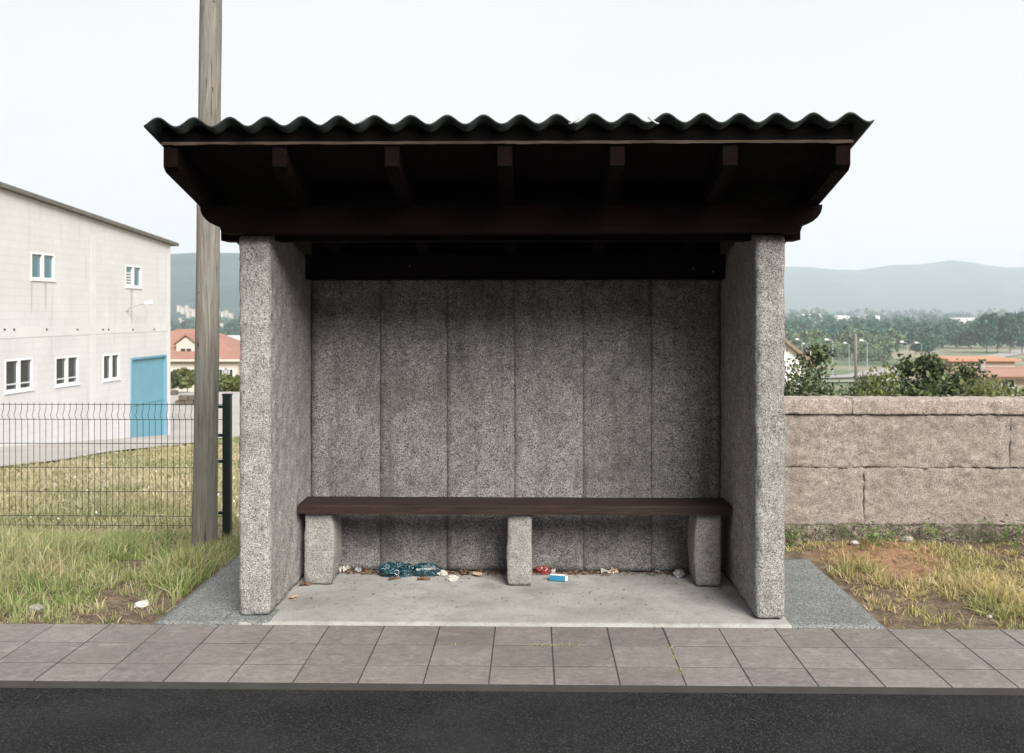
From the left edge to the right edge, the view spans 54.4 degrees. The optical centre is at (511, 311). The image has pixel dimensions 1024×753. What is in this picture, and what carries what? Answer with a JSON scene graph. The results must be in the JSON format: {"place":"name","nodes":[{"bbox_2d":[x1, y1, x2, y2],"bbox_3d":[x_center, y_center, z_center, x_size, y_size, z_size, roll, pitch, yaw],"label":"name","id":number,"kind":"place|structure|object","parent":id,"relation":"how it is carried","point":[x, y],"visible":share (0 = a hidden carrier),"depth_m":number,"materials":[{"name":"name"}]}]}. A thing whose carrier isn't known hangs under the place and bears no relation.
{"place":"outdoors","nodes":[
{"label":"outdoors","id":0,"kind":"place"},
{"bbox_2d":[0,521,238,623],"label":"verge grass","id":1,"kind":"structure","parent":0,"point":[38,553],"depth_m":6.51,"materials":[{"name":"green plant"}]},
{"bbox_2d":[0,434,238,465],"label":"driveway","id":2,"kind":"structure","parent":0,"point":[44,452],"depth_m":26.67,"materials":[{"name":"grey concrete"}]},
{"bbox_2d":[0,435,239,543],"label":"lawn","id":3,"kind":"structure","parent":0,"point":[126,507],"depth_m":13.36,"materials":[{"name":"green plant"}]},
{"bbox_2d":[8,451,238,518],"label":"daisies","id":4,"kind":"object","parent":3,"relation":"on","point":[143,489],"visible":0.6,"depth_m":12.09,"materials":[{"name":"white plant"}]},
{"bbox_2d":[170,253,239,325],"bbox_3d":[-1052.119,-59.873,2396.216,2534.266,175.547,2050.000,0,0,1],"label":"hills","id":5,"kind":"structure","parent":0,"point":[183,279],"depth_m":1927.16,"materials":[{"name":"grey"}]},
{"bbox_2d":[177,305,181,311],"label":"hillside house","id":6,"kind":"structure","parent":5,"relation":"on","point":[179,308],"depth_m":1505.49,"materials":[{"name":"white paint"}]},
{"bbox_2d":[186,311,190,318],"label":"hillside house","id":7,"kind":"structure","parent":5,"relation":"on","point":[188,314],"depth_m":1407.71,"materials":[{"name":"white paint"}]},
{"bbox_2d":[170,329,239,391],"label":"house","id":8,"kind":"structure","parent":0,"point":[182,347],"depth_m":96.27,"materials":[{"name":"ceramic"}]},
{"bbox_2d":[219,369,226,374],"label":"window","id":9,"kind":"structure","parent":8,"relation":"in","point":[221,371],"depth_m":95.54,"materials":[{"name":"white paint"}]},
{"bbox_2d":[225,369,233,375],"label":"window","id":10,"kind":"structure","parent":8,"relation":"in","point":[230,371],"depth_m":95.52,"materials":[{"name":"white paint"}]},
{"bbox_2d":[0,688,1023,752],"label":"road","id":11,"kind":"structure","parent":0,"point":[77,720],"depth_m":4.18,"materials":[{"name":"black asphalt"}]},
{"bbox_2d":[0,623,1023,694],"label":"pavement","id":12,"kind":"structure","parent":0,"point":[642,656],"depth_m":4.91,"materials":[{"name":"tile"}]},
{"bbox_2d":[2,622,1021,674],"bbox_3d":[0.102,1.701,5.030,10.018,0.018,0.745,0,0,1],"label":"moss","id":13,"kind":"object","parent":12,"relation":"on","point":[529,645],"visible":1,"depth_m":5.07,"materials":[{"name":"green plant"}]},
{"bbox_2d":[0,320,1023,629],"bbox_3d":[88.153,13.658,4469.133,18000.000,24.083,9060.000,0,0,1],"label":"ground","id":14,"kind":"structure","parent":0,"point":[894,556],"depth_m":6.59,"materials":[{"name":"brown soil"}]},
{"bbox_2d":[29,603,43,612],"bbox_3d":[-2.722,1.699,5.694,0.085,0.044,0.105,0,0,-23],"label":"stone","id":15,"kind":"object","parent":14,"relation":"on","point":[39,608],"visible":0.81,"depth_m":5.67,"materials":[{"name":"grey stone"}]},
{"bbox_2d":[0,182,178,446],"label":"industrial building","id":16,"kind":"structure","parent":14,"relation":"on","point":[84,307],"depth_m":31.30,"materials":[{"name":"white paint"}]},
{"bbox_2d":[4,357,34,394],"bbox_3d":[-13.889,1.808,28.011,0.125,0.958,1.474,0,0,4],"label":"window","id":17,"kind":"structure","parent":16,"relation":"in","point":[18,372],"depth_m":27.96,"materials":[{"name":"white paint"}]},
{"bbox_2d":[30,252,55,281],"bbox_3d":[-13.803,-1.293,29.245,0.125,0.836,1.366,0,0,4],"label":"window","id":18,"kind":"structure","parent":16,"relation":"in","point":[42,264],"depth_m":29.20,"materials":[{"name":"white paint"}]},
{"bbox_2d":[55,355,79,387],"bbox_3d":[-13.703,1.847,30.619,0.125,0.934,1.468,0,0,4],"label":"window","id":19,"kind":"structure","parent":16,"relation":"in","point":[66,367],"depth_m":30.57,"materials":[{"name":"white paint"}]},
{"bbox_2d":[102,353,120,381],"bbox_3d":[-13.504,1.892,33.495,0.125,0.924,1.268,0,0,4],"label":"window","id":20,"kind":"structure","parent":16,"relation":"in","point":[111,362],"depth_m":33.48,"materials":[{"name":"white paint"}]},
{"bbox_2d":[125,265,142,288],"bbox_3d":[-13.387,-1.205,35.141,0.125,0.814,1.327,0,0,4],"label":"window","id":21,"kind":"structure","parent":16,"relation":"in","point":[133,274],"depth_m":35.12,"materials":[{"name":"white paint"}]},
{"bbox_2d":[130,354,166,437],"bbox_3d":[-13.302,3.233,36.382,0.140,3.175,2.972,0,0,4],"label":"door","id":22,"kind":"structure","parent":16,"relation":"in","point":[148,374],"depth_m":36.48,"materials":[{"name":"blue paint"}]},
{"bbox_2d":[0,393,232,539],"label":"wire fence","id":23,"kind":"object","parent":14,"relation":"on","point":[226,460],"visible":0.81,"depth_m":8.36,"materials":[{"name":"black metal"}]},
{"bbox_2d":[134,600,148,608],"bbox_3d":[-2.157,1.708,5.805,0.076,0.040,0.095,0,0,34],"label":"stone","id":24,"kind":"object","parent":14,"relation":"on","point":[141,603],"visible":0.99,"depth_m":5.78,"materials":[{"name":"stone"}]},
{"bbox_2d":[134,483,189,545],"bbox_3d":[-2.611,1.605,7.569,0.603,0.574,0.308,0,0,17],"label":"weed","id":25,"kind":"object","parent":14,"relation":"on","point":[165,520],"visible":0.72,"depth_m":7.63,"materials":[{"name":"green plant"}]},
{"bbox_2d":[146,514,184,552],"bbox_3d":[-2.590,1.699,7.465,0.273,0.333,0.278,0,0,1],"label":"weed","id":26,"kind":"object","parent":14,"relation":"on","point":[167,541],"visible":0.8,"depth_m":7.44,"materials":[{"name":"green plant"}]},
{"bbox_2d":[170,371,181,389],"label":"garden shrub","id":27,"kind":"object","parent":14,"relation":"on","point":[175,380],"visible":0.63,"depth_m":60.19,"materials":[{"name":"green plant"}]},
{"bbox_2d":[174,367,193,391],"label":"garden shrub","id":28,"kind":"object","parent":14,"relation":"on","point":[187,379],"visible":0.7,"depth_m":61.82,"materials":[{"name":"green plant"}]},
{"bbox_2d":[170,392,239,433],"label":"yard","id":29,"kind":"structure","parent":14,"relation":"on","point":[235,414],"depth_m":46.26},
{"bbox_2d":[170,390,193,403],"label":"block pile","id":30,"kind":"object","parent":29,"relation":"on","point":[186,399],"visible":0.39,"depth_m":52.17,"materials":[{"name":"grey concrete"}]},
{"bbox_2d":[170,314,239,334],"bbox_3d":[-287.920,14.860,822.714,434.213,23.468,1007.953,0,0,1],"label":"hillside wood","id":31,"kind":"object","parent":14,"relation":"on","point":[231,326],"visible":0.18,"depth_m":914.11,"materials":[{"name":"green plant"}]},
{"bbox_2d":[192,0,221,546],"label":"utility pole","id":32,"kind":"object","parent":14,"relation":"on","point":[205,463],"visible":0.73,"depth_m":7.72,"materials":[{"name":"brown wood"}]},
{"bbox_2d":[219,373,239,391],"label":"garden shrub","id":33,"kind":"object","parent":14,"relation":"on","point":[229,382],"visible":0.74,"depth_m":65.80,"materials":[{"name":"green plant"}]},
{"bbox_2d":[227,335,239,339],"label":"warehouse","id":34,"kind":"structure","parent":14,"relation":"on","point":[236,336],"depth_m":197.27,"materials":[{"name":"white paint"}]},
{"bbox_2d":[144,112,873,624],"bbox_3d":[-0.005,0.400,5.909,3.509,2.702,2.284,0,0,1],"label":"bus shelter","id":35,"kind":"object","parent":14,"relation":"on","point":[524,306],"visible":0.96,"depth_m":6.26,"materials":[{"name":"stone"}]},
{"bbox_2d":[0,537,1023,628],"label":"dead thatch","id":36,"kind":"object","parent":14,"relation":"on","point":[121,620],"visible":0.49,"depth_m":5.96,"materials":[{"name":"beige plant"}]},
{"bbox_2d":[155,556,883,628],"bbox_3d":[0.043,1.748,6.124,3.946,0.108,1.494,0,0,1],"label":"concrete apron","id":37,"kind":"object","parent":14,"relation":"on","point":[816,597],"visible":0.27,"depth_m":5.79,"materials":[{"name":"grey concrete"}]},
{"bbox_2d":[784,338,814,383],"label":"house","id":38,"kind":"structure","parent":14,"relation":"on","point":[790,352],"depth_m":45.76,"materials":[{"name":"white paint"}]},
{"bbox_2d":[785,529,813,549],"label":"weed","id":39,"kind":"object","parent":14,"relation":"on","point":[795,537],"visible":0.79,"depth_m":7.06,"materials":[{"name":"green plant"}]},
{"bbox_2d":[785,363,840,395],"bbox_3d":[2.885,2.133,10.472,1.138,3.212,1.193,0,0,1],"label":"flowering bush","id":40,"kind":"object","parent":14,"relation":"on","point":[792,388],"visible":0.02,"depth_m":10.40,"materials":[{"name":"green plant"}]},
{"bbox_2d":[784,344,861,396],"bbox_3d":[3.624,2.213,12.016,1.396,3.652,1.509,0,0,1],"label":"flowering bush","id":41,"kind":"object","parent":14,"relation":"on","point":[818,355],"visible":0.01,"depth_m":11.89,"materials":[{"name":"green plant"}]},
{"bbox_2d":[824,339,832,374],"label":"street lamp","id":42,"kind":"object","parent":14,"relation":"on","point":[832,352],"visible":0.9,"depth_m":298.07,"materials":[{"name":"grey metal"}]},
{"bbox_2d":[834,315,849,319],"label":"warehouse","id":43,"kind":"structure","parent":14,"relation":"on","point":[840,316],"depth_m":1490.63,"materials":[{"name":"white paint"}]},
{"bbox_2d":[784,326,907,363],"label":"olive grove","id":44,"kind":"object","parent":14,"relation":"on","point":[880,347],"visible":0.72,"depth_m":536.52,"materials":[{"name":"green plant"}]},
{"bbox_2d":[854,334,856,379],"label":"timber mast","id":45,"kind":"object","parent":14,"relation":"on","point":[855,365],"visible":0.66,"depth_m":238.17,"materials":[{"name":"wood"}]},
{"bbox_2d":[844,384,872,395],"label":"leafy bush","id":46,"kind":"object","parent":14,"relation":"on","point":[855,390],"depth_m":13.85,"materials":[{"name":"green plant"}]},
{"bbox_2d":[859,340,867,371],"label":"street lamp","id":47,"kind":"object","parent":14,"relation":"on","point":[867,354],"visible":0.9,"depth_m":307.79,"materials":[{"name":"grey metal"}]},
{"bbox_2d":[833,375,899,395],"bbox_3d":[6.579,3.055,18.825,2.713,3.670,2.568,0,0,1],"label":"hedge","id":48,"kind":"object","parent":14,"relation":"on","point":[860,381],"visible":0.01,"depth_m":18.89,"materials":[{"name":"green plant"}]},
{"bbox_2d":[857,315,879,320],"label":"warehouse","id":49,"kind":"structure","parent":14,"relation":"on","point":[864,316],"depth_m":1505.61,"materials":[{"name":"white paint"}]},
{"bbox_2d":[844,521,914,548],"bbox_3d":[2.570,1.560,6.936,0.507,0.166,0.502,0,0,1],"label":"weed","id":50,"kind":"object","parent":14,"relation":"on","point":[875,535],"visible":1,"depth_m":6.94,"materials":[{"name":"green plant"}]},
{"bbox_2d":[848,361,916,395],"bbox_3d":[4.731,2.454,12.965,1.515,3.600,1.574,0,0,1],"label":"leafy bush","id":51,"kind":"object","parent":14,"relation":"on","point":[890,382],"visible":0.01,"depth_m":12.87,"materials":[{"name":"green plant"}]},
{"bbox_2d":[784,395,1023,543],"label":"garden wall","id":52,"kind":"structure","parent":14,"relation":"on","point":[956,464],"depth_m":7.22,"materials":[{"name":"beige stone"}]},
{"bbox_2d":[785,536,1023,629],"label":"dry grass","id":53,"kind":"structure","parent":14,"relation":"on","point":[999,594],"depth_m":6.21,"materials":[{"name":"green plant"}]},
{"bbox_2d":[850,540,858,544],"bbox_3d":[2.409,1.624,6.998,0.061,0.028,0.050,0,0,9],"label":"paper scrap","id":54,"kind":"object","parent":53,"relation":"on","point":[854,542],"visible":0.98,"depth_m":6.99,"materials":[{"name":"paper"}]},
{"bbox_2d":[785,306,1023,348],"bbox_3d":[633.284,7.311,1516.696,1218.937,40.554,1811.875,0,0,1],"label":"woodland","id":55,"kind":"object","parent":14,"relation":"on","point":[933,327],"visible":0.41,"depth_m":782.99,"materials":[{"name":"green plant"}]},
{"bbox_2d":[900,536,913,541],"bbox_3d":[2.832,1.632,7.125,0.086,0.046,0.102,0,0,42],"label":"stone","id":56,"kind":"object","parent":14,"relation":"on","point":[909,538],"visible":0.77,"depth_m":7.10,"materials":[{"name":"white stone"}]},
{"bbox_2d":[880,349,952,396],"bbox_3d":[6.035,2.511,14.898,1.641,3.910,1.614,0,0,1],"label":"round tree","id":57,"kind":"object","parent":14,"relation":"on","point":[929,365],"visible":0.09,"depth_m":14.70,"materials":[{"name":"green plant"}]},
{"bbox_2d":[910,339,937,352],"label":"lone tree","id":58,"kind":"object","parent":14,"relation":"on","point":[927,345],"visible":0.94,"depth_m":473.53,"materials":[{"name":"green plant"}]},
{"bbox_2d":[915,514,954,546],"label":"weed","id":59,"kind":"object","parent":14,"relation":"on","point":[933,530],"visible":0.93,"depth_m":7.09,"materials":[{"name":"green plant"}]},
{"bbox_2d":[942,318,974,321],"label":"warehouse","id":60,"kind":"structure","parent":14,"relation":"on","point":[964,319],"depth_m":1487.09,"materials":[{"name":"white paint"}]},
{"bbox_2d":[920,355,1000,396],"bbox_3d":[6.913,2.604,15.345,1.847,3.852,1.728,0,0,1],"label":"round tree","id":61,"kind":"object","parent":14,"relation":"on","point":[966,372],"visible":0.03,"depth_m":15.44,"materials":[{"name":"green plant"}]},
{"bbox_2d":[901,356,1023,395],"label":"house","id":62,"kind":"structure","parent":14,"relation":"on","point":[1006,368],"depth_m":65.95,"materials":[{"name":"orange tile"}]},
{"bbox_2d":[1001,379,1015,388],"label":"window","id":63,"kind":"structure","parent":62,"relation":"in","point":[1013,381],"depth_m":62.26,"materials":[{"name":"white paint"}]},
{"bbox_2d":[970,313,999,353],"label":"tall tree","id":64,"kind":"object","parent":14,"relation":"on","point":[985,329],"visible":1,"depth_m":552.00,"materials":[{"name":"green plant"}]},
{"bbox_2d":[947,377,1023,396],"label":"leafy bush","id":65,"kind":"object","parent":14,"relation":"on","point":[985,391],"visible":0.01,"depth_m":13.01,"materials":[{"name":"green plant"}]},
{"bbox_2d":[956,514,1023,550],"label":"weed","id":66,"kind":"object","parent":14,"relation":"on","point":[1005,537],"visible":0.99,"depth_m":7.00,"materials":[{"name":"green plant"}]},
{"bbox_2d":[991,312,1003,352],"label":"tall tree","id":67,"kind":"object","parent":14,"relation":"on","point":[998,316],"visible":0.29,"depth_m":558.89,"materials":[{"name":"green plant"}]},
{"bbox_2d":[978,379,1021,396],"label":"leafy bush","id":68,"kind":"object","parent":14,"relation":"on","point":[1007,390],"visible":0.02,"depth_m":16.84,"materials":[{"name":"green plant"}]},
{"bbox_2d":[992,386,1023,396],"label":"leafy bush","id":69,"kind":"object","parent":14,"relation":"on","point":[1021,393],"depth_m":17.66,"materials":[{"name":"green plant"}]},
{"bbox_2d":[995,312,1023,352],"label":"tall tree","id":70,"kind":"object","parent":14,"relation":"on","point":[1010,328],"visible":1,"depth_m":551.75,"materials":[{"name":"green plant"}]},
{"bbox_2d":[1009,311,1023,352],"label":"tall tree","id":71,"kind":"object","parent":14,"relation":"on","point":[1021,314],"visible":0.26,"depth_m":558.30,"materials":[{"name":"green plant"}]},
{"bbox_2d":[0,0,1023,269],"label":"sky","id":72,"kind":"structure","parent":0,"point":[937,175],"materials":[{"name":"white"}]},
{"bbox_2d":[261,571,791,627],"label":"shelter floor","id":73,"kind":"structure","parent":0,"point":[478,600],"depth_m":5.76,"materials":[{"name":"concrete"}]},
{"bbox_2d":[339,565,350,571],"bbox_3d":[-1.086,1.662,6.443,0.054,0.043,0.073,0,0,30],"label":"tissue","id":74,"kind":"object","parent":73,"relation":"on","point":[345,568],"visible":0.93,"depth_m":6.43,"materials":[{"name":"paper"}]},
{"bbox_2d":[375,562,440,576],"bbox_3d":[-0.664,1.640,6.339,0.418,0.090,0.133,0,0,1],"label":"plastic bag","id":75,"kind":"object","parent":73,"relation":"on","point":[393,569],"visible":1,"depth_m":6.31,"materials":[{"name":"teal plastic"}]},
{"bbox_2d":[417,576,429,579],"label":"dead leaf","id":76,"kind":"object","parent":73,"relation":"on","point":[423,578],"visible":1,"depth_m":6.24,"materials":[{"name":"brown plant"}]},
{"bbox_2d":[440,570,447,575],"bbox_3d":[-0.436,1.671,6.360,0.053,0.033,0.067,0,0,-35],"label":"paper ball","id":77,"kind":"object","parent":73,"relation":"on","point":[443,572],"visible":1,"depth_m":6.34,"materials":[{"name":"white paper"}]},
{"bbox_2d":[446,574,458,581],"bbox_3d":[-0.372,1.668,6.228,0.079,0.039,0.068,0,0,-8],"label":"paper ball","id":78,"kind":"object","parent":73,"relation":"on","point":[451,578],"visible":1,"depth_m":6.21,"materials":[{"name":"white paper"}]},
{"bbox_2d":[460,568,469,574],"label":"dead leaf","id":79,"kind":"object","parent":73,"relation":"on","point":[464,571],"visible":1,"depth_m":6.36,"materials":[{"name":"brown plant"}]},
{"bbox_2d":[471,571,482,575],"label":"dead leaf","id":80,"kind":"object","parent":73,"relation":"on","point":[477,573],"visible":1,"depth_m":6.33,"materials":[{"name":"plant"}]},
{"bbox_2d":[294,569,724,608],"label":"leaf litter","id":81,"kind":"object","parent":73,"relation":"on","point":[568,572],"visible":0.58,"depth_m":6.39,"materials":[{"name":"brown plant"}]},
{"bbox_2d":[298,496,731,586],"bbox_3d":[0.015,1.433,6.213,2.642,0.505,0.323,0,0,1],"label":"bench","id":82,"kind":"object","parent":73,"relation":"on","point":[323,539],"visible":1,"depth_m":6.10,"materials":[{"name":"brown wood"}]},
{"bbox_2d":[535,565,551,574],"bbox_3d":[0.197,1.659,6.395,0.118,0.058,0.073,0,0,35],"label":"snack wrapper","id":83,"kind":"object","parent":73,"relation":"on","point":[543,570],"visible":1,"depth_m":6.38,"materials":[{"name":"plastic"}]},
{"bbox_2d":[549,573,567,580],"bbox_3d":[0.291,1.666,6.226,0.112,0.036,0.032,0,0,15],"label":"carton","id":84,"kind":"object","parent":73,"relation":"on","point":[558,577],"visible":1,"depth_m":6.21,"materials":[{"name":"blue cardboard"}]},
{"bbox_2d":[600,568,613,573],"bbox_3d":[0.614,1.671,6.409,0.090,0.025,0.053,0,0,0],"label":"paper scrap","id":85,"kind":"object","parent":73,"relation":"on","point":[602,570],"visible":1,"depth_m":6.40,"materials":[{"name":"white paper"}]},
{"bbox_2d":[609,567,618,572],"bbox_3d":[0.653,1.666,6.408,0.063,0.035,0.042,0,0,-40],"label":"paper scrap","id":86,"kind":"object","parent":73,"relation":"on","point":[614,570],"visible":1,"depth_m":6.40,"materials":[{"name":"beige paper"}]},
{"bbox_2d":[673,569,685,577],"bbox_3d":[1.060,1.665,6.321,0.081,0.046,0.097,0,0,19],"label":"foil ball","id":87,"kind":"object","parent":73,"relation":"on","point":[678,573],"visible":1,"depth_m":6.30,"materials":[{"name":"metal"}]},
{"bbox_2d":[826,379,920,381],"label":"farm track","id":88,"kind":"structure","parent":0,"point":[858,380],"depth_m":220.22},
{"bbox_2d":[784,260,1023,317],"bbox_3d":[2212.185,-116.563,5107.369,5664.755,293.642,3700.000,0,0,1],"label":"hills","id":89,"kind":"structure","parent":0,"point":[949,286],"depth_m":4169.31,"materials":[{"name":"grey"}]},
{"bbox_2d":[807,349,1023,377],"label":"valley road","id":90,"kind":"structure","parent":0,"point":[1011,353],"depth_m":330.07,"materials":[{"name":"grey asphalt"}]}
]}

